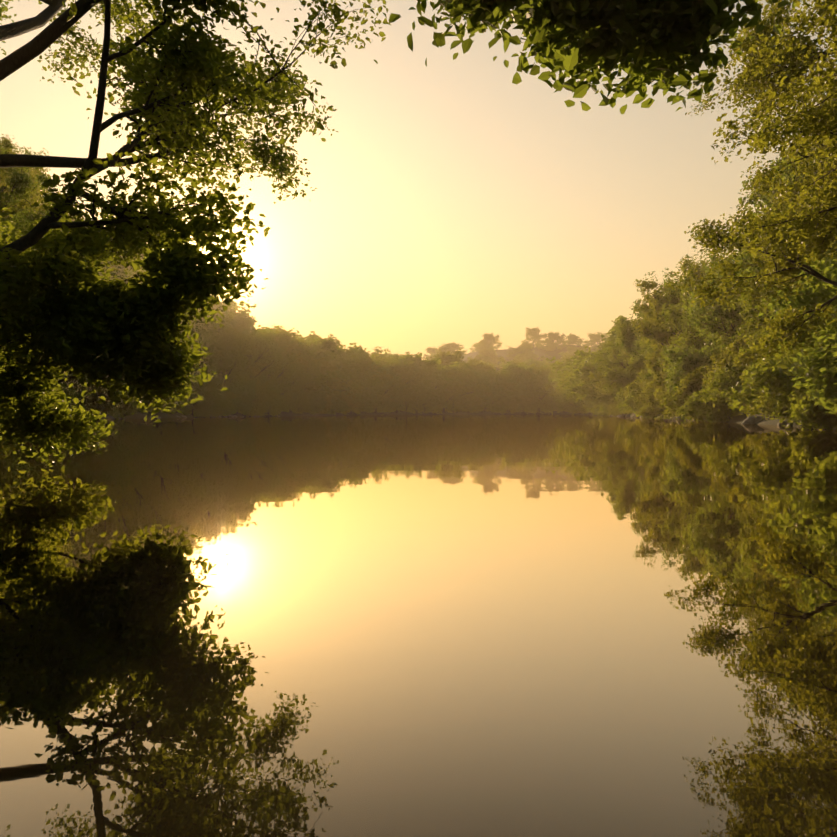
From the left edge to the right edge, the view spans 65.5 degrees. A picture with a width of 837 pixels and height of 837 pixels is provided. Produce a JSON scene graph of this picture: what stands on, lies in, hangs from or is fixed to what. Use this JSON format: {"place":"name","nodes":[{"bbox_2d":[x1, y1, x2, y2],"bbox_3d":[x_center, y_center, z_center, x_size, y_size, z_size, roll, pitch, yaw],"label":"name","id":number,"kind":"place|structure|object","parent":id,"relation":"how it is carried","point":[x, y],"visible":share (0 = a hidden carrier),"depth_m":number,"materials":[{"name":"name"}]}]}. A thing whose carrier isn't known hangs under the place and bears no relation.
{"place":"outdoors","nodes":[
{"label":"outdoors","id":0,"kind":"place"},
{"bbox_2d":[17,345,814,427],"bbox_3d":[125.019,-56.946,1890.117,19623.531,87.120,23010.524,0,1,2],"label":"ground","id":1,"kind":"structure","parent":0,"point":[541,352],"depth_m":277.15,"materials":[{"name":"soil"}]},
{"bbox_2d":[0,0,41,54],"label":"forest tree","id":2,"kind":"object","parent":1,"relation":"on","point":[4,8],"visible":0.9,"depth_m":28.02,"materials":[{"name":"green plant"}]},
{"bbox_2d":[0,134,50,236],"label":"forest tree","id":3,"kind":"object","parent":1,"relation":"on","point":[7,146],"visible":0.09,"depth_m":55.31,"materials":[{"name":"green plant"}]},
{"bbox_2d":[0,143,64,254],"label":"forest tree","id":4,"kind":"object","parent":1,"relation":"on","point":[19,180],"visible":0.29,"depth_m":41.48,"materials":[{"name":"green plant"}]},
{"bbox_2d":[0,153,65,236],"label":"forest tree","id":5,"kind":"object","parent":1,"relation":"on","point":[19,205],"visible":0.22,"depth_m":44.98,"materials":[{"name":"green plant"}]},
{"bbox_2d":[6,168,63,228],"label":"forest tree","id":6,"kind":"object","parent":1,"relation":"on","point":[40,197],"visible":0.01,"depth_m":67.63,"materials":[{"name":"green plant"}]},
{"bbox_2d":[58,363,87,414],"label":"bank shrub","id":7,"kind":"object","parent":1,"relation":"on","point":[72,394],"visible":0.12,"depth_m":106.41,"materials":[{"name":"green plant"}]},
{"bbox_2d":[75,379,119,416],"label":"bank shrub","id":8,"kind":"object","parent":1,"relation":"on","point":[87,405],"visible":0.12,"depth_m":113.25,"materials":[{"name":"green plant"}]},
{"bbox_2d":[85,383,125,418],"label":"bank shrub","id":9,"kind":"object","parent":1,"relation":"on","point":[109,403],"visible":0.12,"depth_m":116.93,"materials":[{"name":"green plant"}]},
{"bbox_2d":[119,394,150,414],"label":"bank shrub","id":10,"kind":"object","parent":1,"relation":"on","point":[130,407],"visible":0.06,"depth_m":126.64,"materials":[{"name":"green plant"}]},
{"bbox_2d":[168,379,195,414],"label":"bank shrub","id":11,"kind":"object","parent":1,"relation":"on","point":[187,407],"visible":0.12,"depth_m":149.79,"materials":[{"name":"green plant"}]},
{"bbox_2d":[148,284,222,375],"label":"forest tree","id":12,"kind":"object","parent":1,"relation":"on","point":[219,352],"visible":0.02,"depth_m":160.42,"materials":[{"name":"green plant"}]},
{"bbox_2d":[181,319,229,386],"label":"forest tree","id":13,"kind":"object","parent":1,"relation":"on","point":[208,339],"visible":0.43,"depth_m":159.29,"materials":[{"name":"green plant"}]},
{"bbox_2d":[182,374,234,417],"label":"bank shrub","id":14,"kind":"object","parent":1,"relation":"on","point":[208,396],"visible":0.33,"depth_m":154.67,"materials":[{"name":"green plant"}]},
{"bbox_2d":[189,379,239,417],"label":"bank shrub","id":15,"kind":"object","parent":1,"relation":"on","point":[216,413],"visible":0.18,"depth_m":157.83,"materials":[{"name":"green plant"}]},
{"bbox_2d":[196,295,240,326],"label":"forest tree","id":16,"kind":"object","parent":1,"relation":"on","point":[218,307],"visible":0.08,"depth_m":211.22,"materials":[{"name":"green plant"}]},
{"bbox_2d":[0,0,453,469],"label":"tree","id":17,"kind":"object","parent":1,"relation":"on","point":[63,301],"visible":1,"depth_m":13.06,"materials":[{"name":"green plant"}]},
{"bbox_2d":[204,324,251,396],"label":"forest tree","id":18,"kind":"object","parent":1,"relation":"on","point":[233,340],"visible":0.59,"depth_m":167.69,"materials":[{"name":"green plant"}]},
{"bbox_2d":[214,380,246,416],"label":"bank shrub","id":19,"kind":"object","parent":1,"relation":"on","point":[237,390],"visible":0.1,"depth_m":166.95,"materials":[{"name":"green plant"}]},
{"bbox_2d":[207,311,257,379],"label":"forest tree","id":20,"kind":"object","parent":1,"relation":"on","point":[225,320],"visible":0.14,"depth_m":184.77,"materials":[{"name":"green plant"}]},
{"bbox_2d":[214,346,251,402],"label":"forest tree","id":21,"kind":"object","parent":1,"relation":"on","point":[235,369],"visible":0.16,"depth_m":174.78,"materials":[{"name":"green plant"}]},
{"bbox_2d":[228,310,257,335],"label":"forest tree","id":22,"kind":"object","parent":1,"relation":"on","point":[245,319],"visible":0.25,"depth_m":215.03,"materials":[{"name":"green plant"}]},
{"bbox_2d":[238,359,267,388],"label":"forest tree","id":23,"kind":"object","parent":1,"relation":"on","point":[255,369],"visible":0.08,"depth_m":188.15,"materials":[{"name":"green plant"}]},
{"bbox_2d":[242,327,281,385],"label":"forest tree","id":24,"kind":"object","parent":1,"relation":"on","point":[261,344],"visible":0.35,"depth_m":192.80,"materials":[{"name":"green plant"}]},
{"bbox_2d":[245,331,288,381],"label":"forest tree","id":25,"kind":"object","parent":1,"relation":"on","point":[275,345],"visible":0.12,"depth_m":206.11,"materials":[{"name":"green plant"}]},
{"bbox_2d":[255,330,293,383],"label":"forest tree","id":26,"kind":"object","parent":1,"relation":"on","point":[272,336],"visible":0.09,"depth_m":214.66,"materials":[{"name":"green plant"}]},
{"bbox_2d":[264,326,337,391],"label":"forest tree","id":27,"kind":"object","parent":1,"relation":"on","point":[291,336],"visible":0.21,"depth_m":228.78,"materials":[{"name":"green plant"}]},
{"bbox_2d":[280,342,336,392],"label":"forest tree","id":28,"kind":"object","parent":1,"relation":"on","point":[318,383],"visible":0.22,"depth_m":225.14,"materials":[{"name":"green plant"}]},
{"bbox_2d":[297,334,360,376],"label":"forest tree","id":29,"kind":"object","parent":1,"relation":"on","point":[328,344],"visible":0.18,"depth_m":270.35,"materials":[{"name":"green plant"}]},
{"bbox_2d":[309,345,352,387],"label":"forest tree","id":30,"kind":"object","parent":1,"relation":"on","point":[323,352],"visible":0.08,"depth_m":247.15,"materials":[{"name":"green plant"}]},
{"bbox_2d":[310,357,363,411],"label":"forest tree","id":31,"kind":"object","parent":1,"relation":"on","point":[351,384],"visible":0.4,"depth_m":235.08,"materials":[{"name":"green plant"}]},
{"bbox_2d":[311,349,379,408],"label":"forest tree","id":32,"kind":"object","parent":1,"relation":"on","point":[347,363],"visible":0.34,"depth_m":251.75,"materials":[{"name":"green plant"}]},
{"bbox_2d":[330,343,376,395],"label":"forest tree","id":33,"kind":"object","parent":1,"relation":"on","point":[362,352],"visible":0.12,"depth_m":269.28,"materials":[{"name":"green plant"}]},
{"bbox_2d":[336,364,388,413],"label":"forest tree","id":34,"kind":"object","parent":1,"relation":"on","point":[368,402],"visible":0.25,"depth_m":259.27,"materials":[{"name":"green plant"}]},
{"bbox_2d":[362,351,403,408],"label":"forest tree","id":35,"kind":"object","parent":1,"relation":"on","point":[387,377],"visible":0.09,"depth_m":273.99,"materials":[{"name":"green plant"}]},
{"bbox_2d":[364,363,408,408],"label":"forest tree","id":36,"kind":"object","parent":1,"relation":"on","point":[380,369],"visible":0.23,"depth_m":284.21,"materials":[{"name":"green plant"}]},
{"bbox_2d":[364,369,411,414],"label":"forest tree","id":37,"kind":"object","parent":1,"relation":"on","point":[392,389],"visible":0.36,"depth_m":277.57,"materials":[{"name":"green plant"}]},
{"bbox_2d":[369,346,421,359],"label":"forest tree","id":38,"kind":"object","parent":1,"relation":"on","point":[378,351],"visible":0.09,"depth_m":349.30,"materials":[{"name":"green plant"}]},
{"bbox_2d":[379,360,434,399],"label":"forest tree","id":39,"kind":"object","parent":1,"relation":"on","point":[411,377],"visible":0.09,"depth_m":295.13,"materials":[{"name":"green plant"}]},
{"bbox_2d":[383,359,432,412],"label":"forest tree","id":40,"kind":"object","parent":1,"relation":"on","point":[409,388],"visible":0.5,"depth_m":290.66,"materials":[{"name":"green plant"}]},
{"bbox_2d":[387,355,430,411],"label":"forest tree","id":41,"kind":"object","parent":1,"relation":"on","point":[401,361],"visible":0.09,"depth_m":305.38,"materials":[{"name":"green plant"}]},
{"bbox_2d":[397,351,453,398],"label":"forest tree","id":42,"kind":"object","parent":1,"relation":"on","point":[432,363],"visible":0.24,"depth_m":311.26,"materials":[{"name":"green plant"}]},
{"bbox_2d":[418,377,446,413],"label":"forest tree","id":43,"kind":"object","parent":1,"relation":"on","point":[441,400],"visible":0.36,"depth_m":315.02,"materials":[{"name":"green plant"}]},
{"bbox_2d":[431,375,469,413],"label":"forest tree","id":44,"kind":"object","parent":1,"relation":"on","point":[453,395],"visible":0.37,"depth_m":318.65,"materials":[{"name":"green plant"}]},
{"bbox_2d":[430,362,474,410],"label":"forest tree","id":45,"kind":"object","parent":1,"relation":"on","point":[445,370],"visible":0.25,"depth_m":332.67,"materials":[{"name":"green plant"}]},
{"bbox_2d":[435,348,472,368],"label":"forest tree","id":46,"kind":"object","parent":1,"relation":"on","point":[447,358],"visible":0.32,"depth_m":383.91,"materials":[{"name":"green plant"}]},
{"bbox_2d":[435,368,486,412],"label":"forest tree","id":47,"kind":"object","parent":1,"relation":"on","point":[460,386],"visible":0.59,"depth_m":328.82,"materials":[{"name":"green plant"}]},
{"bbox_2d":[458,370,493,412],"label":"forest tree","id":48,"kind":"object","parent":1,"relation":"on","point":[474,378],"visible":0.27,"depth_m":329.67,"materials":[{"name":"green plant"}]},
{"bbox_2d":[463,357,495,371],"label":"forest tree","id":49,"kind":"object","parent":1,"relation":"on","point":[478,365],"visible":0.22,"depth_m":381.93,"materials":[{"name":"plant"}]},
{"bbox_2d":[462,373,502,412],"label":"forest tree","id":50,"kind":"object","parent":1,"relation":"on","point":[487,380],"visible":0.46,"depth_m":337.94,"materials":[{"name":"green plant"}]},
{"bbox_2d":[469,348,503,367],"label":"hill tree","id":51,"kind":"object","parent":1,"relation":"on","point":[489,352],"visible":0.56,"depth_m":698.10,"materials":[{"name":"plant"}]},
{"bbox_2d":[473,333,501,351],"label":"hill tree","id":52,"kind":"object","parent":1,"relation":"on","point":[485,343],"visible":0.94,"depth_m":787.99,"materials":[{"name":"green plant"}]},
{"bbox_2d":[481,369,526,402],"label":"forest tree","id":53,"kind":"object","parent":1,"relation":"on","point":[493,374],"visible":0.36,"depth_m":346.31,"materials":[{"name":"green plant"}]},
{"bbox_2d":[497,361,540,379],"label":"forest tree","id":54,"kind":"object","parent":1,"relation":"on","point":[510,368],"visible":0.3,"depth_m":365.67,"materials":[{"name":"green plant"}]},
{"bbox_2d":[504,344,538,361],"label":"hill tree","id":55,"kind":"object","parent":1,"relation":"on","point":[521,349],"visible":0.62,"depth_m":718.82,"materials":[{"name":"plant"}]},
{"bbox_2d":[511,373,554,411],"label":"forest tree","id":56,"kind":"object","parent":1,"relation":"on","point":[528,382],"visible":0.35,"depth_m":355.04,"materials":[{"name":"green plant"}]},
{"bbox_2d":[520,327,547,347],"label":"hill tree","id":57,"kind":"object","parent":1,"relation":"on","point":[532,334],"visible":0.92,"depth_m":812.62,"materials":[{"name":"plant"}]},
{"bbox_2d":[518,373,562,414],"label":"forest tree","id":58,"kind":"object","parent":1,"relation":"on","point":[541,381],"visible":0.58,"depth_m":355.09,"materials":[{"name":"green plant"}]},
{"bbox_2d":[536,331,567,350],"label":"hill tree","id":59,"kind":"object","parent":1,"relation":"on","point":[550,340],"visible":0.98,"depth_m":763.57,"materials":[{"name":"green plant"}]},
{"bbox_2d":[542,363,578,412],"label":"forest tree","id":60,"kind":"object","parent":1,"relation":"on","point":[550,387],"visible":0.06,"depth_m":286.23,"materials":[{"name":"green plant"}]},
{"bbox_2d":[546,349,591,403],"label":"forest tree","id":61,"kind":"object","parent":1,"relation":"on","point":[557,366],"visible":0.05,"depth_m":299.08,"materials":[{"name":"green plant"}]},
{"bbox_2d":[553,391,587,414],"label":"forest tree","id":62,"kind":"object","parent":1,"relation":"on","point":[569,405],"visible":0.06,"depth_m":277.50,"materials":[{"name":"green plant"}]},
{"bbox_2d":[562,333,583,345],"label":"hill tree","id":63,"kind":"object","parent":1,"relation":"on","point":[574,338],"visible":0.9,"depth_m":834.64,"materials":[{"name":"green plant"}]},
{"bbox_2d":[556,355,599,410],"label":"forest tree","id":64,"kind":"object","parent":1,"relation":"on","point":[584,361],"visible":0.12,"depth_m":244.81,"materials":[{"name":"green plant"}]},
{"bbox_2d":[562,348,604,411],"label":"forest tree","id":65,"kind":"object","parent":1,"relation":"on","point":[569,383],"visible":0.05,"depth_m":247.08,"materials":[{"name":"green plant"}]},
{"bbox_2d":[561,358,613,411],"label":"forest tree","id":66,"kind":"object","parent":1,"relation":"on","point":[581,388],"visible":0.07,"depth_m":223.21,"materials":[{"name":"green plant"}]},
{"bbox_2d":[389,0,790,114],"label":"overhead tree","id":67,"kind":"object","parent":1,"relation":"on","point":[661,42],"visible":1,"depth_m":6.79,"materials":[{"name":"green plant"}]},
{"bbox_2d":[582,332,609,349],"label":"hill tree","id":68,"kind":"object","parent":1,"relation":"on","point":[594,337],"visible":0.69,"depth_m":778.54,"materials":[{"name":"green plant"}]},
{"bbox_2d":[577,361,615,405],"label":"forest tree","id":69,"kind":"object","parent":1,"relation":"on","point":[598,380],"visible":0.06,"depth_m":220.65,"materials":[{"name":"green plant"}]},
{"bbox_2d":[570,315,637,399],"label":"forest tree","id":70,"kind":"object","parent":1,"relation":"on","point":[583,373],"visible":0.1,"depth_m":221.10,"materials":[{"name":"green plant"}]},
{"bbox_2d":[599,390,615,412],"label":"bank shrub","id":71,"kind":"object","parent":1,"relation":"on","point":[604,399],"visible":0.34,"depth_m":207.88,"materials":[{"name":"green plant"}]},
{"bbox_2d":[600,340,631,412],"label":"forest tree","id":72,"kind":"object","parent":1,"relation":"on","point":[614,352],"visible":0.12,"depth_m":184.81,"materials":[{"name":"green plant"}]},
{"bbox_2d":[588,327,645,400],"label":"forest tree","id":73,"kind":"object","parent":1,"relation":"on","point":[591,375],"visible":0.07,"depth_m":176.86,"materials":[{"name":"green plant"}]},
{"bbox_2d":[589,316,647,392],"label":"forest tree","id":74,"kind":"object","parent":1,"relation":"on","point":[636,366],"visible":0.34,"depth_m":167.55,"materials":[{"name":"green plant"}]},
{"bbox_2d":[615,379,659,417],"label":"bank shrub","id":75,"kind":"object","parent":1,"relation":"on","point":[629,404],"visible":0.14,"depth_m":143.24,"materials":[{"name":"green plant"}]},
{"bbox_2d":[619,290,664,364],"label":"forest tree","id":76,"kind":"object","parent":1,"relation":"on","point":[637,348],"visible":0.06,"depth_m":162.45,"materials":[{"name":"green plant"}]},
{"bbox_2d":[620,370,667,418],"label":"bank shrub","id":77,"kind":"object","parent":1,"relation":"on","point":[649,410],"visible":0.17,"depth_m":130.46,"materials":[{"name":"green plant"}]},
{"bbox_2d":[644,364,676,413],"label":"bank shrub","id":78,"kind":"object","parent":1,"relation":"on","point":[661,381],"visible":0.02,"depth_m":116.84,"materials":[{"name":"green plant"}]},
{"bbox_2d":[626,271,704,391],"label":"forest tree","id":79,"kind":"object","parent":1,"relation":"on","point":[656,303],"visible":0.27,"depth_m":122.30,"materials":[{"name":"green plant"}]},
{"bbox_2d":[646,268,701,373],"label":"forest tree","id":80,"kind":"object","parent":1,"relation":"on","point":[668,289],"visible":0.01,"depth_m":125.14,"materials":[{"name":"green plant"}]},
{"bbox_2d":[653,364,713,421],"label":"bank shrub","id":81,"kind":"object","parent":1,"relation":"on","point":[693,382],"visible":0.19,"depth_m":90.49,"materials":[{"name":"green plant"}]},
{"bbox_2d":[659,254,719,375],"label":"forest tree","id":82,"kind":"object","parent":1,"relation":"on","point":[685,264],"visible":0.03,"depth_m":117.67,"materials":[{"name":"green plant"}]},
{"bbox_2d":[654,272,735,368],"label":"forest tree","id":83,"kind":"object","parent":1,"relation":"on","point":[685,340],"visible":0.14,"depth_m":104.46,"materials":[{"name":"green plant"}]},
{"bbox_2d":[662,338,733,420],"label":"bank shrub","id":84,"kind":"object","parent":1,"relation":"on","point":[682,363],"visible":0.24,"depth_m":95.57,"materials":[{"name":"green plant"}]},
{"bbox_2d":[674,368,746,421],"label":"bank shrub","id":85,"kind":"object","parent":1,"relation":"on","point":[714,414],"visible":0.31,"depth_m":82.32,"materials":[{"name":"green plant"}]},
{"bbox_2d":[696,335,735,387],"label":"tree","id":86,"kind":"object","parent":1,"relation":"on","point":[708,352],"visible":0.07,"depth_m":91.59,"materials":[{"name":"green plant"}]},
{"bbox_2d":[682,245,753,347],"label":"forest tree","id":87,"kind":"object","parent":1,"relation":"on","point":[717,313],"visible":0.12,"depth_m":88.17,"materials":[{"name":"green plant"}]},
{"bbox_2d":[697,271,761,349],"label":"forest tree","id":88,"kind":"object","parent":1,"relation":"on","point":[728,331],"visible":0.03,"depth_m":98.42,"materials":[{"name":"green plant"}]},
{"bbox_2d":[694,334,765,412],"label":"bank shrub","id":89,"kind":"object","parent":1,"relation":"on","point":[722,382],"visible":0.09,"depth_m":75.81,"materials":[{"name":"green plant"}]},
{"bbox_2d":[701,332,762,413],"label":"bank shrub","id":90,"kind":"object","parent":1,"relation":"on","point":[723,357],"visible":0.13,"depth_m":78.88,"materials":[{"name":"green plant"}]},
{"bbox_2d":[712,281,773,355],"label":"forest tree","id":91,"kind":"object","parent":1,"relation":"on","point":[728,340],"visible":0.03,"depth_m":79.22,"materials":[{"name":"green plant"}]},
{"bbox_2d":[665,0,836,365],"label":"tree","id":92,"kind":"object","parent":1,"relation":"on","point":[782,250],"visible":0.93,"depth_m":25.53,"materials":[{"name":"green plant"}]},
{"bbox_2d":[726,347,795,421],"bbox_3d":[35.292,-3.341,59.642,12.886,7.822,8.348,0,1,8],"label":"bank shrub","id":93,"kind":"object","parent":1,"relation":"on","point":[744,360],"visible":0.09,"depth_m":60.78,"materials":[{"name":"green plant"}]},
{"bbox_2d":[735,270,820,369],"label":"forest tree","id":94,"kind":"object","parent":1,"relation":"on","point":[758,320],"visible":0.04,"depth_m":65.95,"materials":[{"name":"green plant"}]},
{"bbox_2d":[721,271,836,429],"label":"bank shrub","id":95,"kind":"object","parent":1,"relation":"on","point":[777,379],"visible":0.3,"depth_m":50.01,"materials":[{"name":"green plant"}]},
{"bbox_2d":[752,331,805,425],"bbox_3d":[33.608,-3.571,56.597,11.734,8.688,12.585,0,1,-37],"label":"bank shrub","id":96,"kind":"object","parent":1,"relation":"on","point":[782,413],"visible":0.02,"depth_m":56.84,"materials":[{"name":"green plant"}]},
{"bbox_2d":[726,129,832,283],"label":"forest tree","id":97,"kind":"object","parent":1,"relation":"on","point":[744,182],"depth_m":82.05,"materials":[{"name":"green plant"}]},
{"bbox_2d":[728,143,835,309],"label":"forest tree","id":98,"kind":"object","parent":1,"relation":"on","point":[746,259],"visible":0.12,"depth_m":67.70,"materials":[{"name":"green plant"}]},
{"bbox_2d":[737,135,835,301],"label":"forest tree","id":99,"kind":"object","parent":1,"relation":"on","point":[775,202],"visible":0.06,"depth_m":63.28,"materials":[{"name":"green plant"}]},
{"bbox_2d":[755,253,836,414],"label":"bank shrub","id":100,"kind":"object","parent":1,"relation":"on","point":[823,387],"visible":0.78,"depth_m":37.84,"materials":[{"name":"green plant"}]},
{"bbox_2d":[761,0,836,121],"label":"forest tree","id":101,"kind":"object","parent":1,"relation":"on","point":[814,56],"visible":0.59,"depth_m":23.20,"materials":[{"name":"green plant"}]},
{"bbox_2d":[767,240,836,408],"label":"tree","id":102,"kind":"object","parent":1,"relation":"on","point":[834,261],"visible":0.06,"depth_m":43.40,"materials":[{"name":"green plant"}]},
{"bbox_2d":[787,153,836,259],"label":"forest tree","id":103,"kind":"object","parent":1,"relation":"on","point":[810,171],"visible":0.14,"depth_m":34.47,"materials":[{"name":"green plant"}]},
{"bbox_2d":[0,414,836,836],"bbox_3d":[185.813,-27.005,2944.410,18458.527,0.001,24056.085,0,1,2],"label":"water","id":104,"kind":"structure","parent":0,"point":[444,626],"depth_m":3.78,"materials":[{"name":"brown liquid"}]},
{"bbox_2d":[0,0,836,359],"label":"sky","id":105,"kind":"structure","parent":0,"point":[457,201],"materials":[{"name":"yellow"}]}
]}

